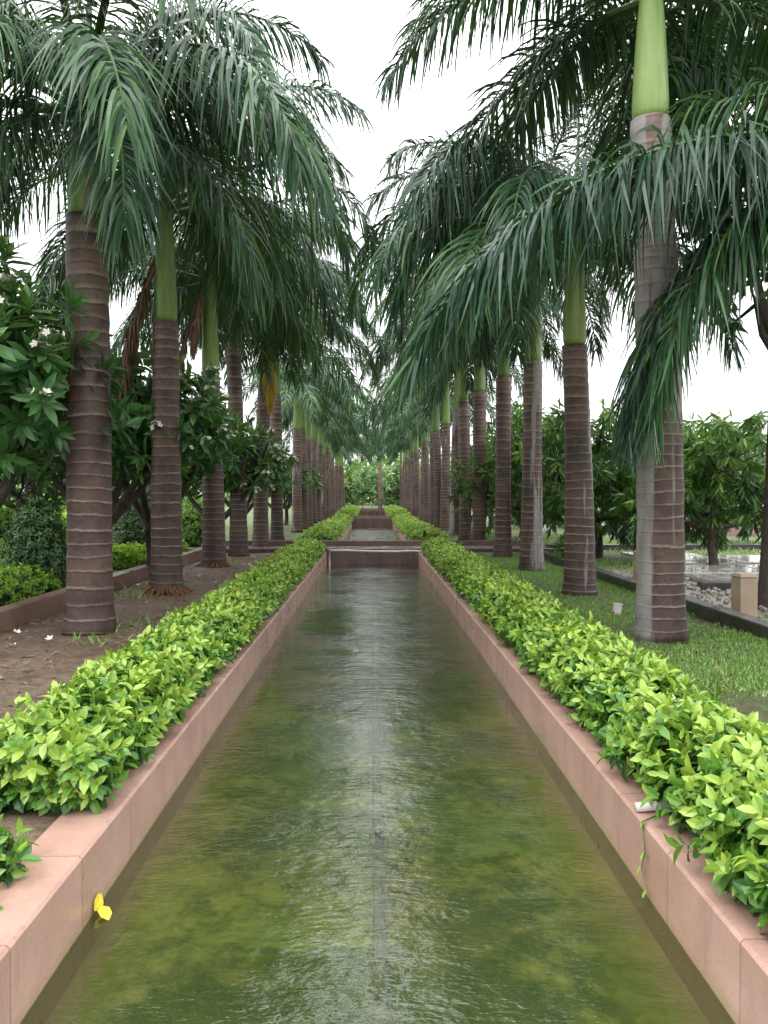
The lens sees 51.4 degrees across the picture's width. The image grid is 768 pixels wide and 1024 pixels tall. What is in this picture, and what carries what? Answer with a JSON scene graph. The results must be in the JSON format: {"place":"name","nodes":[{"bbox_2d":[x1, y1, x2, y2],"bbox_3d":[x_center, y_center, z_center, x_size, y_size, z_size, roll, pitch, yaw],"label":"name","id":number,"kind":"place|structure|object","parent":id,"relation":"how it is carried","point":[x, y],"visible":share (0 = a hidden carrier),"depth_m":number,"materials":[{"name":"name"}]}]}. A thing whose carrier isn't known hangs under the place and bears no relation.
{"place":"outdoors","nodes":[
{"label":"outdoors","id":0,"kind":"place"},
{"bbox_2d":[0,553,273,853],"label":"soil","id":1,"kind":"structure","parent":0,"point":[42,672],"depth_m":7.54,"materials":[{"name":"brown soil"}]},
{"bbox_2d":[0,814,41,910],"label":"hedge","id":2,"kind":"object","parent":1,"relation":"on","point":[11,857],"visible":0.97,"depth_m":2.93,"materials":[{"name":"green plant"}]},
{"bbox_2d":[0,536,326,816],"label":"hedge","id":3,"kind":"object","parent":1,"relation":"on","point":[87,735],"visible":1,"depth_m":4.42,"materials":[{"name":"green plant"}]},
{"bbox_2d":[112,369,255,565],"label":"frangipani tree","id":4,"kind":"object","parent":1,"relation":"on","point":[143,510],"visible":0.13,"depth_m":13.68,"materials":[{"name":"green plant"}]},
{"bbox_2d":[0,0,368,635],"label":"palm tree","id":5,"kind":"object","parent":1,"relation":"on","point":[115,87],"visible":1,"depth_m":7.67,"materials":[{"name":"green plant"}]},
{"bbox_2d":[0,1,389,595],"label":"palm tree","id":6,"kind":"object","parent":1,"relation":"on","point":[166,572],"visible":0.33,"depth_m":11.50,"materials":[{"name":"green plant"}]},
{"bbox_2d":[47,124,369,567],"bbox_3d":[-3.441,-2.945,15.619,5.743,8.151,5.882,-1,1,-36],"label":"palm tree","id":7,"kind":"object","parent":1,"relation":"on","point":[213,533],"visible":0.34,"depth_m":15.70,"materials":[{"name":"green plant"}]},
{"bbox_2d":[182,411,295,519],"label":"frangipani tree","id":8,"kind":"object","parent":1,"relation":"on","point":[264,470],"visible":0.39,"depth_m":18.43,"materials":[{"name":"green plant"}]},
{"bbox_2d":[110,201,368,556],"bbox_3d":[-3.516,-3.379,18.659,6.400,8.900,6.062,0,1,-1],"label":"palm tree","id":9,"kind":"object","parent":1,"relation":"on","point":[238,537],"visible":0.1,"depth_m":18.70,"materials":[{"name":"green plant"}]},
{"bbox_2d":[0,554,767,712],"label":"leaf litter","id":10,"kind":"object","parent":1,"relation":"on","point":[56,657],"visible":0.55,"depth_m":8.52,"materials":[{"name":"brown plant"}]},
{"bbox_2d":[343,527,401,539],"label":"water","id":11,"kind":"structure","parent":0,"point":[375,533],"depth_m":35.68,"materials":[{"name":"grey liquid"}]},
{"bbox_2d":[45,569,708,1023],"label":"canal floor","id":12,"kind":"structure","parent":0,"point":[197,935],"depth_m":3.65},
{"bbox_2d":[329,549,420,565],"bbox_3d":[-0.138,1.171,19.576,2.450,0.526,0.062,0,1,-1],"label":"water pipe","id":13,"kind":"object","parent":12,"relation":"on","point":[371,551],"visible":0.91,"depth_m":19.55,"materials":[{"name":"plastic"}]},
{"bbox_2d":[372,570,388,1023],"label":"fountain pipe","id":14,"kind":"object","parent":12,"relation":"on","point":[380,999],"visible":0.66,"depth_m":3.63,"materials":[{"name":"metal"}]},
{"bbox_2d":[4,498,760,635],"bbox_3d":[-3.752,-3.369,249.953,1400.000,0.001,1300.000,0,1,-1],"label":"ground","id":15,"kind":"structure","parent":0,"point":[610,554],"depth_m":27.98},
{"bbox_2d":[0,507,19,545],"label":"shrub","id":16,"kind":"object","parent":15,"relation":"on","point":[5,520],"visible":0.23,"depth_m":13.47,"materials":[{"name":"green plant"}]},
{"bbox_2d":[0,561,61,606],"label":"hedge","id":17,"kind":"object","parent":15,"relation":"on","point":[17,587],"visible":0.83,"depth_m":10.33,"materials":[{"name":"green plant"}]},
{"bbox_2d":[0,454,65,512],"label":"broadleaf tree","id":18,"kind":"object","parent":15,"relation":"on","point":[14,492],"visible":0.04,"depth_m":13.02,"materials":[{"name":"green plant"}]},
{"bbox_2d":[0,495,66,592],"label":"shrub","id":19,"kind":"object","parent":15,"relation":"on","point":[36,538],"visible":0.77,"depth_m":11.11,"materials":[{"name":"green plant"}]},
{"bbox_2d":[1,465,65,511],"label":"shrub","id":20,"kind":"object","parent":15,"relation":"on","point":[50,491],"visible":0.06,"depth_m":19.07,"materials":[{"name":"green plant"}]},
{"bbox_2d":[0,232,144,507],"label":"frangipani tree","id":21,"kind":"object","parent":15,"relation":"on","point":[34,363],"visible":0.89,"depth_m":7.53,"materials":[{"name":"green plant"}]},
{"bbox_2d":[0,547,201,632],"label":"wall","id":22,"kind":"structure","parent":15,"relation":"on","point":[19,613],"depth_m":9.69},
{"bbox_2d":[0,333,243,525],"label":"frangipani tree","id":23,"kind":"object","parent":15,"relation":"on","point":[137,457],"visible":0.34,"depth_m":12.05,"materials":[{"name":"green plant"}]},
{"bbox_2d":[57,471,193,506],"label":"broadleaf tree","id":24,"kind":"object","parent":15,"relation":"on","point":[148,488],"visible":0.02,"depth_m":26.55,"materials":[{"name":"green plant"}]},
{"bbox_2d":[112,489,150,551],"bbox_3d":[-5.296,0.302,16.958,1.112,1.600,1.083,0,1,-1],"label":"shrub","id":25,"kind":"object","parent":15,"relation":"on","point":[128,527],"visible":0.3,"depth_m":16.59,"materials":[{"name":"green plant"}]},
{"bbox_2d":[112,539,189,569],"bbox_3d":[-5.156,0.840,17.494,1.100,0.609,4.178,0,1,-1],"label":"hedge","id":26,"kind":"object","parent":15,"relation":"on","point":[125,556],"visible":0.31,"depth_m":15.55,"materials":[{"name":"green plant"}]},
{"bbox_2d":[0,553,326,1023],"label":"canal wall","id":27,"kind":"structure","parent":15,"relation":"on","point":[53,923],"depth_m":3.37,"materials":[{"name":"pink stone"}]},
{"bbox_2d":[94,893,103,910],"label":"fallen leaf","id":28,"kind":"object","parent":27,"relation":"attached to","point":[98,901],"visible":1,"depth_m":3.25,"materials":[{"name":"yellow plant"}]},
{"bbox_2d":[182,496,202,546],"bbox_3d":[-5.521,0.258,22.945,1.212,1.464,1.174,0,1,-1],"label":"shrub","id":29,"kind":"object","parent":15,"relation":"on","point":[191,525],"visible":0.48,"depth_m":22.59,"materials":[{"name":"green plant"}]},
{"bbox_2d":[197,424,297,513],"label":"frangipani tree","id":30,"kind":"object","parent":15,"relation":"on","point":[251,505],"visible":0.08,"depth_m":24.88,"materials":[{"name":"green plant"}]},
{"bbox_2d":[248,456,314,507],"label":"frangipani tree","id":31,"kind":"object","parent":15,"relation":"on","point":[305,470],"visible":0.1,"depth_m":34.38,"materials":[{"name":"green plant"}]},
{"bbox_2d":[179,200,390,547],"bbox_3d":[-3.070,-3.349,21.424,6.097,8.734,5.758,-1,1,-36],"label":"palm tree","id":32,"kind":"object","parent":15,"relation":"on","point":[264,411],"visible":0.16,"depth_m":21.31,"materials":[{"name":"green plant"}]},
{"bbox_2d":[199,313,375,539],"bbox_3d":[-3.097,-3.355,25.224,5.840,8.600,5.486,0,1,-1],"label":"palm tree","id":33,"kind":"object","parent":15,"relation":"on","point":[277,529],"visible":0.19,"depth_m":25.10,"materials":[{"name":"green plant"}]},
{"bbox_2d":[269,460,321,524],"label":"frangipani tree","id":34,"kind":"object","parent":15,"relation":"on","point":[286,507],"visible":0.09,"depth_m":39.85,"materials":[{"name":"green plant"}]},
{"bbox_2d":[241,353,379,528],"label":"palm tree","id":35,"kind":"object","parent":15,"relation":"on","point":[305,517],"visible":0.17,"depth_m":35.08,"materials":[{"name":"green plant"}]},
{"bbox_2d":[242,337,379,532],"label":"palm tree","id":36,"kind":"object","parent":15,"relation":"on","point":[290,398],"visible":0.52,"depth_m":31.77,"materials":[{"name":"green plant"}]},
{"bbox_2d":[253,357,375,525],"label":"palm tree","id":37,"kind":"object","parent":15,"relation":"on","point":[309,449],"visible":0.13,"depth_m":38.77,"materials":[{"name":"green plant"}]},
{"bbox_2d":[296,513,352,539],"bbox_3d":[-2.077,0.535,33.642,1.332,0.766,22.668,0,1,-1],"label":"hedge","id":38,"kind":"object","parent":15,"relation":"on","point":[334,527],"visible":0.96,"depth_m":25.68,"materials":[{"name":"green plant"}]},
{"bbox_2d":[282,369,378,523],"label":"palm tree","id":39,"kind":"object","parent":15,"relation":"on","point":[314,454],"visible":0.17,"depth_m":42.48,"materials":[{"name":"green plant"}]},
{"bbox_2d":[282,409,380,519],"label":"palm tree","id":40,"kind":"object","parent":15,"relation":"on","point":[323,510],"visible":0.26,"depth_m":49.84,"materials":[{"name":"green plant"}]},
{"bbox_2d":[289,413,374,515],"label":"palm tree","id":41,"kind":"object","parent":15,"relation":"on","point":[354,444],"visible":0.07,"depth_m":57.27,"materials":[{"name":"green plant"}]},
{"bbox_2d":[283,404,381,520],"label":"palm tree","id":42,"kind":"object","parent":15,"relation":"on","point":[320,437],"visible":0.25,"depth_m":46.07,"materials":[{"name":"green plant"}]},
{"bbox_2d":[292,419,379,517],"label":"palm tree","id":43,"kind":"object","parent":15,"relation":"on","point":[327,466],"visible":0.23,"depth_m":53.55,"materials":[{"name":"green plant"}]},
{"bbox_2d":[316,433,375,512],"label":"palm tree","id":44,"kind":"object","parent":15,"relation":"on","point":[371,447],"visible":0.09,"depth_m":64.70,"materials":[{"name":"green plant"}]},
{"bbox_2d":[335,504,360,515],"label":"hedge","id":45,"kind":"object","parent":15,"relation":"on","point":[351,510],"visible":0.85,"depth_m":47.99,"materials":[{"name":"green plant"}]},
{"bbox_2d":[331,431,371,514],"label":"palm tree","id":46,"kind":"object","parent":15,"relation":"on","point":[332,485],"visible":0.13,"depth_m":60.95,"materials":[{"name":"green plant"}]},
{"bbox_2d":[16,451,686,505],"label":"trees","id":47,"kind":"object","parent":15,"relation":"on","point":[227,495],"visible":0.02,"depth_m":121.83,"materials":[{"name":"green plant"}]},
{"bbox_2d":[334,439,371,510],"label":"palm tree","id":48,"kind":"object","parent":15,"relation":"on","point":[339,483],"visible":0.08,"depth_m":72.00,"materials":[{"name":"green plant"}]},
{"bbox_2d":[334,442,379,506],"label":"palm tree","id":49,"kind":"object","parent":15,"relation":"on","point":[346,452],"visible":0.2,"depth_m":75.66,"materials":[{"name":"green plant"}]},
{"bbox_2d":[342,451,371,506],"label":"palm tree","id":50,"kind":"object","parent":15,"relation":"on","point":[343,494],"visible":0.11,"depth_m":83.16,"materials":[{"name":"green plant"}]},
{"bbox_2d":[334,439,380,511],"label":"palm tree","id":51,"kind":"object","parent":15,"relation":"on","point":[336,471],"visible":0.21,"depth_m":68.43,"materials":[{"name":"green plant"}]},
{"bbox_2d":[326,518,392,528],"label":"cross wall","id":52,"kind":"structure","parent":15,"relation":"on","point":[372,522],"depth_m":45.02,"materials":[{"name":"brown stone"}]},
{"bbox_2d":[343,457,393,505],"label":"broadleaf tree","id":53,"kind":"object","parent":15,"relation":"on","point":[354,493],"visible":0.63,"depth_m":98.32,"materials":[{"name":"green plant"}]},
{"bbox_2d":[188,548,554,568],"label":"cross wall","id":54,"kind":"structure","parent":15,"relation":"on","point":[351,557],"depth_m":20.03,"materials":[{"name":"brown stone"}]},
{"bbox_2d":[225,540,519,545],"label":"cross wall","id":55,"kind":"structure","parent":15,"relation":"on","point":[386,542],"depth_m":22.03,"materials":[{"name":"brown stone"}]},
{"bbox_2d":[359,510,385,515],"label":"cross wall","id":56,"kind":"structure","parent":15,"relation":"on","point":[372,513],"depth_m":64.01,"materials":[{"name":"brown stone"}]},
{"bbox_2d":[365,425,402,508],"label":"palm tree","id":57,"kind":"object","parent":15,"relation":"on","point":[379,482],"visible":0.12,"depth_m":92.79,"materials":[{"name":"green plant"}]},
{"bbox_2d":[373,447,402,506],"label":"palm tree","id":58,"kind":"object","parent":15,"relation":"on","point":[401,464],"visible":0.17,"depth_m":80.98,"materials":[{"name":"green plant"}]},
{"bbox_2d":[371,458,420,505],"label":"broadleaf tree","id":59,"kind":"object","parent":15,"relation":"on","point":[390,472],"visible":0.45,"depth_m":101.75,"materials":[{"name":"green plant"}]},
{"bbox_2d":[384,504,409,515],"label":"hedge","id":60,"kind":"object","parent":15,"relation":"on","point":[391,510],"visible":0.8,"depth_m":49.16,"materials":[{"name":"green plant"}]},
{"bbox_2d":[364,441,429,508],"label":"palm tree","id":61,"kind":"object","parent":15,"relation":"on","point":[385,447],"visible":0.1,"depth_m":73.74,"materials":[{"name":"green plant"}]},
{"bbox_2d":[366,416,429,513],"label":"palm tree","id":62,"kind":"object","parent":15,"relation":"on","point":[409,469],"visible":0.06,"depth_m":62.54,"materials":[{"name":"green plant"}]},
{"bbox_2d":[369,436,429,508],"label":"palm tree","id":63,"kind":"object","parent":15,"relation":"on","point":[406,460],"visible":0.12,"depth_m":69.97,"materials":[{"name":"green plant"}]},
{"bbox_2d":[363,419,441,515],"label":"palm tree","id":64,"kind":"object","parent":15,"relation":"on","point":[402,443],"visible":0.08,"depth_m":58.14,"materials":[{"name":"green plant"}]},
{"bbox_2d":[375,441,429,507],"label":"palm tree","id":65,"kind":"object","parent":15,"relation":"on","point":[382,451],"visible":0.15,"depth_m":77.34,"materials":[{"name":"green plant"}]},
{"bbox_2d":[366,437,441,510],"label":"palm tree","id":66,"kind":"object","parent":15,"relation":"on","point":[392,444],"visible":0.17,"depth_m":66.24,"materials":[{"name":"green plant"}]},
{"bbox_2d":[361,392,450,520],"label":"palm tree","id":67,"kind":"object","parent":15,"relation":"on","point":[421,486],"visible":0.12,"depth_m":47.79,"materials":[{"name":"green plant"}]},
{"bbox_2d":[362,417,451,515],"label":"palm tree","id":68,"kind":"object","parent":15,"relation":"on","point":[406,436],"visible":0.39,"depth_m":55.20,"materials":[{"name":"green plant"}]},
{"bbox_2d":[370,409,450,518],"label":"palm tree","id":69,"kind":"object","parent":15,"relation":"on","point":[415,429],"visible":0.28,"depth_m":51.42,"materials":[{"name":"green plant"}]},
{"bbox_2d":[72,524,760,646],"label":"weeds","id":70,"kind":"object","parent":15,"relation":"on","point":[91,639],"visible":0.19,"depth_m":17.23,"materials":[{"name":"green plant"}]},
{"bbox_2d":[361,383,472,522],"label":"palm tree","id":71,"kind":"object","parent":15,"relation":"on","point":[426,472],"visible":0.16,"depth_m":44.08,"materials":[{"name":"green plant"}]},
{"bbox_2d":[391,513,447,539],"bbox_3d":[1.135,0.527,34.051,1.290,0.744,22.109,0,1,-1],"label":"hedge","id":72,"kind":"object","parent":15,"relation":"on","point":[410,527],"visible":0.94,"depth_m":25.71,"materials":[{"name":"green plant"}]},
{"bbox_2d":[358,369,495,527],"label":"palm tree","id":73,"kind":"object","parent":15,"relation":"on","point":[436,438],"visible":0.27,"depth_m":36.62,"materials":[{"name":"green plant"}]},
{"bbox_2d":[366,391,494,524],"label":"palm tree","id":74,"kind":"object","parent":15,"relation":"on","point":[431,507],"visible":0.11,"depth_m":40.34,"materials":[{"name":"green plant"}]},
{"bbox_2d":[359,365,512,530],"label":"palm tree","id":75,"kind":"object","parent":15,"relation":"on","point":[445,493],"visible":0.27,"depth_m":32.84,"materials":[{"name":"green plant"}]},
{"bbox_2d":[368,353,522,535],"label":"palm tree","id":76,"kind":"object","parent":15,"relation":"on","point":[454,519],"visible":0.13,"depth_m":28.82,"materials":[{"name":"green plant"}]},
{"bbox_2d":[358,318,562,539],"bbox_3d":[2.240,-3.417,25.846,5.975,8.700,5.532,0,1,-22],"label":"palm tree","id":77,"kind":"object","parent":15,"relation":"on","point":[465,531],"visible":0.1,"depth_m":25.81,"materials":[{"name":"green plant"}]},
{"bbox_2d":[369,259,564,539],"bbox_3d":[2.667,-3.308,22.779,6.226,8.600,6.018,0,1,-1],"label":"palm tree","id":78,"kind":"object","parent":15,"relation":"on","point":[478,387],"visible":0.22,"depth_m":22.59,"materials":[{"name":"green plant"}]},
{"bbox_2d":[450,422,514,527],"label":"mango tree","id":79,"kind":"object","parent":15,"relation":"on","point":[490,514],"visible":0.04,"depth_m":35.39,"materials":[{"name":"green plant"}]},
{"bbox_2d":[448,396,559,537],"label":"mango tree","id":80,"kind":"object","parent":15,"relation":"on","point":[515,407],"visible":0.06,"depth_m":27.02,"materials":[{"name":"green plant"}]},
{"bbox_2d":[446,407,597,537],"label":"mango tree","id":81,"kind":"object","parent":15,"relation":"on","point":[489,474],"visible":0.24,"depth_m":22.49,"materials":[{"name":"green plant"}]},
{"bbox_2d":[554,531,596,556],"bbox_3d":[4.226,0.721,17.672,0.959,0.844,0.948,0,1,15],"label":"shrub","id":82,"kind":"object","parent":15,"relation":"on","point":[560,550],"visible":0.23,"depth_m":17.64,"materials":[{"name":"green plant"}]},
{"bbox_2d":[418,553,767,1023],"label":"canal wall","id":83,"kind":"structure","parent":15,"relation":"on","point":[712,943],"depth_m":3.42,"materials":[{"name":"pink stone"}]},
{"bbox_2d":[637,815,655,897],"bbox_3d":[1.159,1.460,3.447,0.066,0.299,0.284,1,2,44],"label":"creeper","id":84,"kind":"object","parent":83,"relation":"attached to","point":[640,866],"visible":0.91,"depth_m":3.39,"materials":[{"name":"green plant"}]},
{"bbox_2d":[634,801,670,811],"bbox_3d":[1.252,1.306,3.560,0.273,0.049,0.042,0,1,-7],"label":"pipe end","id":85,"kind":"object","parent":83,"relation":"on","point":[646,807],"visible":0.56,"depth_m":3.53,"materials":[{"name":"plastic"}]},
{"bbox_2d":[419,535,767,933],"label":"hedge","id":86,"kind":"object","parent":15,"relation":"on","point":[689,751],"visible":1,"depth_m":3.95,"materials":[{"name":"green plant"}]},
{"bbox_2d":[515,397,685,557],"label":"mango tree","id":87,"kind":"object","parent":15,"relation":"on","point":[602,484],"visible":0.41,"depth_m":17.98,"materials":[{"name":"green plant"}]},
{"bbox_2d":[546,544,760,549],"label":"kerb","id":88,"kind":"structure","parent":15,"relation":"on","point":[687,547],"depth_m":21.35,"materials":[{"name":"grey concrete"}]},
{"bbox_2d":[543,550,767,642],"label":"kerb","id":89,"kind":"structure","parent":15,"relation":"on","point":[736,620],"depth_m":9.19,"materials":[{"name":"grey concrete"}]},
{"bbox_2d":[609,404,767,564],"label":"mango tree","id":90,"kind":"object","parent":15,"relation":"on","point":[713,463],"visible":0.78,"depth_m":16.10,"materials":[{"name":"green plant"}]},
{"bbox_2d":[697,581,730,590],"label":"kerb","id":91,"kind":"structure","parent":15,"relation":"on","point":[721,585],"depth_m":12.10,"materials":[{"name":"grey concrete"}]},
{"bbox_2d":[683,411,765,535],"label":"mango tree","id":92,"kind":"object","parent":15,"relation":"on","point":[755,460],"visible":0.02,"depth_m":23.65,"materials":[{"name":"green plant"}]},
{"bbox_2d":[0,0,767,497],"label":"sky","id":93,"kind":"structure","parent":0,"point":[356,36],"materials":[{"name":"white"}]},
{"bbox_2d":[226,546,543,547],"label":"cross path","id":94,"kind":"structure","parent":0,"point":[385,546],"depth_m":21.59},
{"bbox_2d":[118,564,731,1020],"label":"water","id":95,"kind":"structure","parent":0,"point":[328,618],"depth_m":8.34,"materials":[{"name":"green liquid"}]},
{"bbox_2d":[98,905,111,919],"bbox_3d":[-1.124,1.615,3.217,0.056,0.030,0.061,0,1,-1],"label":"fallen leaf","id":96,"kind":"object","parent":95,"relation":"on","point":[104,912],"visible":1,"depth_m":3.22,"materials":[{"name":"yellow plant"}]},
{"bbox_2d":[474,552,767,738],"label":"lawn","id":97,"kind":"structure","parent":0,"point":[747,706],"depth_m":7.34,"materials":[{"name":"green plant"}]},
{"bbox_2d":[359,171,630,556],"bbox_3d":[2.888,-3.179,18.653,5.836,8.500,5.752,0,1,20],"label":"palm tree","id":98,"kind":"object","parent":97,"relation":"on","point":[503,539],"visible":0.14,"depth_m":18.46,"materials":[{"name":"green plant"}]},
{"bbox_2d":[372,90,692,571],"bbox_3d":[2.751,-3.067,15.146,6.163,8.412,5.895,1,1,39],"label":"palm tree","id":99,"kind":"object","parent":97,"relation":"on","point":[529,354],"visible":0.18,"depth_m":15.06,"materials":[{"name":"green plant"}]},
{"bbox_2d":[338,51,767,595],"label":"palm tree","id":100,"kind":"object","parent":97,"relation":"on","point":[579,572],"visible":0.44,"depth_m":10.31,"materials":[{"name":"green plant"}]},
{"bbox_2d":[369,0,767,644],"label":"palm tree","id":101,"kind":"object","parent":97,"relation":"on","point":[609,36],"visible":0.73,"depth_m":8.32,"materials":[{"name":"green plant"}]},
{"bbox_2d":[607,569,767,620],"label":"gravel","id":102,"kind":"structure","parent":0,"point":[716,602],"depth_m":11.38,"materials":[{"name":"grey gravel"}]},
{"bbox_2d":[383,67,767,485],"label":"palm tree","id":103,"kind":"object","parent":102,"relation":"on","point":[737,244],"visible":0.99,"depth_m":6.59,"materials":[{"name":"green plant"}]},
{"bbox_2d":[582,0,767,609],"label":"broadleaf tree","id":104,"kind":"object","parent":102,"relation":"on","point":[762,324],"visible":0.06,"depth_m":10.00,"materials":[{"name":"green plant"}]},
{"bbox_2d":[731,573,757,616],"bbox_3d":[4.278,0.988,9.486,0.220,0.520,0.220,0,1,-5],"label":"bollard","id":105,"kind":"object","parent":102,"relation":"on","point":[744,593],"visible":0.89,"depth_m":9.39,"materials":[{"name":"beige stone"}]},
{"bbox_2d":[621,552,759,581],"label":"pavement","id":106,"kind":"structure","parent":0,"point":[699,565],"depth_m":15.67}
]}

